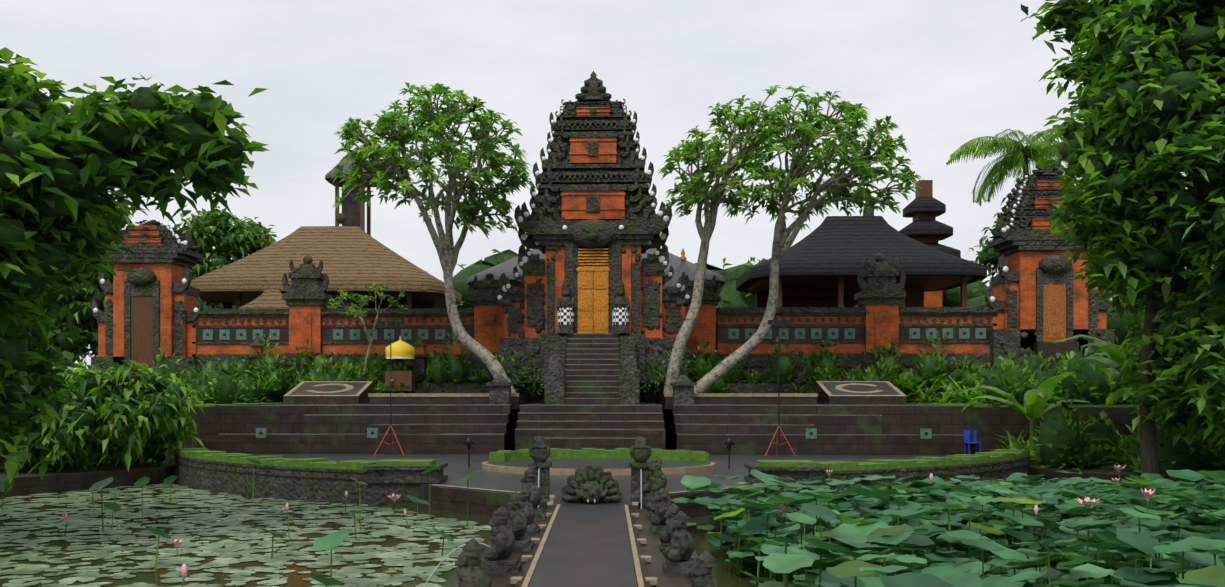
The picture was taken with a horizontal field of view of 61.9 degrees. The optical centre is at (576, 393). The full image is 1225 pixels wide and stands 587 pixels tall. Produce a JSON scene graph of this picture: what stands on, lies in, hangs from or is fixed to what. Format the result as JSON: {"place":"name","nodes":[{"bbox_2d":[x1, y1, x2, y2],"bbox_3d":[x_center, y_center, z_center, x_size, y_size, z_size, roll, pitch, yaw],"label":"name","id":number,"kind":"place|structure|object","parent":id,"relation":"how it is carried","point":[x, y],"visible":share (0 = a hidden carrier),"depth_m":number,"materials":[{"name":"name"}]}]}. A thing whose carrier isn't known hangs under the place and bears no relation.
{"place":"outdoors","nodes":[
{"label":"outdoors","id":0,"kind":"place"},
{"bbox_2d":[174,448,1030,586],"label":"paved ground","id":1,"kind":"structure","parent":0,"point":[596,545],"depth_m":22.68,"materials":[{"name":"stone"}]},
{"bbox_2d":[423,436,719,586],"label":"stone statues","id":2,"kind":"object","parent":1,"relation":"on","point":[511,524],"visible":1,"depth_m":13.19,"materials":[{"name":"stone"}]},
{"bbox_2d":[374,320,980,468],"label":"stands","id":3,"kind":"object","parent":1,"relation":"on","point":[469,442],"visible":0.96,"depth_m":31.93,"materials":[{"name":"red metal"}]},
{"bbox_2d":[0,0,1213,368],"label":"sky","id":4,"kind":"structure","parent":0,"point":[950,74],"materials":[{"name":"white"}]},
{"bbox_2d":[0,457,1221,497],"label":"pond banks","id":5,"kind":"object","parent":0,"point":[66,479],"visible":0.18,"depth_m":26.55,"materials":[{"name":"stone"}]},
{"bbox_2d":[0,358,204,471],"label":"bush","id":6,"kind":"object","parent":5,"relation":"on","point":[137,419],"visible":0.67,"depth_m":27.37,"materials":[{"name":"green plant"}]},
{"bbox_2d":[0,47,269,492],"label":"tall tree","id":7,"kind":"object","parent":5,"relation":"on","point":[61,169],"visible":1,"depth_m":15.92,"materials":[{"name":"green plant"}]},
{"bbox_2d":[0,334,1224,477],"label":"garden plants","id":8,"kind":"object","parent":5,"relation":"on","point":[1035,386],"visible":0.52,"depth_m":29.84,"materials":[{"name":"green plant"}]},
{"bbox_2d":[1020,0,1224,474],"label":"tall tree","id":9,"kind":"object","parent":5,"relation":"on","point":[1150,127],"visible":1,"depth_m":22.57,"materials":[{"name":"green plant"}]},
{"bbox_2d":[1109,283,1222,394],"bbox_3d":[15.733,-0.428,25.236,4.567,5.097,4.632,0,0,-23],"label":"shrub","id":10,"kind":"object","parent":5,"relation":"on","point":[1136,330],"visible":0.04,"depth_m":26.14,"materials":[{"name":"green plant"}]},
{"bbox_2d":[0,481,1224,586],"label":"pond water","id":11,"kind":"structure","parent":0,"point":[724,574],"depth_m":16.52,"materials":[{"name":"green liquid"}]},
{"bbox_2d":[0,458,1224,586],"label":"pond plants","id":12,"kind":"object","parent":11,"relation":"on","point":[1146,535],"visible":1,"depth_m":14.62,"materials":[{"name":"green plant"}]},
{"bbox_2d":[40,383,1192,457],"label":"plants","id":13,"kind":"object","parent":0,"point":[990,421],"depth_m":32.49,"materials":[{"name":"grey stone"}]},
{"bbox_2d":[29,195,147,363],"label":"tree","id":14,"kind":"object","parent":13,"relation":"on","point":[85,322],"visible":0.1,"depth_m":51.88,"materials":[{"name":"green plant"}]},
{"bbox_2d":[91,220,202,376],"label":"side gate","id":15,"kind":"structure","parent":13,"relation":"on","point":[153,303],"depth_m":42.59,"materials":[{"name":"orange brick"}]},
{"bbox_2d":[173,206,276,308],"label":"tree","id":16,"kind":"object","parent":13,"relation":"on","point":[223,235],"visible":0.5,"depth_m":57.44,"materials":[{"name":"green plant"}]},
{"bbox_2d":[190,152,986,321],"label":"pavilions","id":17,"kind":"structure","parent":13,"relation":"on","point":[821,265],"depth_m":53.85,"materials":[{"name":"tile"}]},
{"bbox_2d":[177,282,1008,398],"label":"garden plants","id":18,"kind":"object","parent":13,"relation":"on","point":[268,370],"visible":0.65,"depth_m":41.09,"materials":[{"name":"green plant"}]},
{"bbox_2d":[496,71,690,403],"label":"temple gate","id":19,"kind":"structure","parent":13,"relation":"on","point":[593,313],"depth_m":40.09,"materials":[{"name":"grey stone"}]},
{"bbox_2d":[215,375,973,454],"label":"terrace","id":20,"kind":"structure","parent":13,"relation":"on","point":[826,418],"depth_m":33.24,"materials":[{"name":"stone"}]},
{"bbox_2d":[330,82,535,392],"bbox_3d":[-5.445,-5.711,39.341,8.103,12.111,6.937,0,0,2],"label":"frangipani","id":21,"kind":"object","parent":20,"relation":"on","point":[401,134],"visible":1,"depth_m":38.49,"materials":[{"name":"green plant"}]},
{"bbox_2d":[658,85,921,393],"bbox_3d":[8.062,-5.622,38.857,9.969,11.756,7.548,0,0,2],"label":"frangipani","id":22,"kind":"object","parent":20,"relation":"on","point":[837,184],"visible":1,"depth_m":38.20,"materials":[{"name":"green plant"}]},
{"bbox_2d":[191,253,997,382],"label":"temple wall","id":23,"kind":"structure","parent":13,"relation":"on","point":[871,322],"depth_m":42.35,"materials":[{"name":"orange brick"}]},
{"bbox_2d":[49,249,1211,374],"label":"hills","id":24,"kind":"structure","parent":13,"relation":"on","point":[732,296],"depth_m":95.77,"materials":[{"name":"green plant"}]},
{"bbox_2d":[946,128,1067,205],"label":"coconut palm","id":25,"kind":"object","parent":13,"relation":"on","point":[1018,159],"visible":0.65,"depth_m":54.65,"materials":[{"name":"green plant"}]},
{"bbox_2d":[980,163,1113,402],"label":"side gate","id":26,"kind":"structure","parent":13,"relation":"on","point":[1038,297],"depth_m":41.55,"materials":[{"name":"orange brick"}]},
{"bbox_2d":[966,190,1193,320],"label":"tree","id":27,"kind":"object","parent":13,"relation":"on","point":[988,257],"visible":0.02,"depth_m":59.57,"materials":[{"name":"green plant"}]}
]}

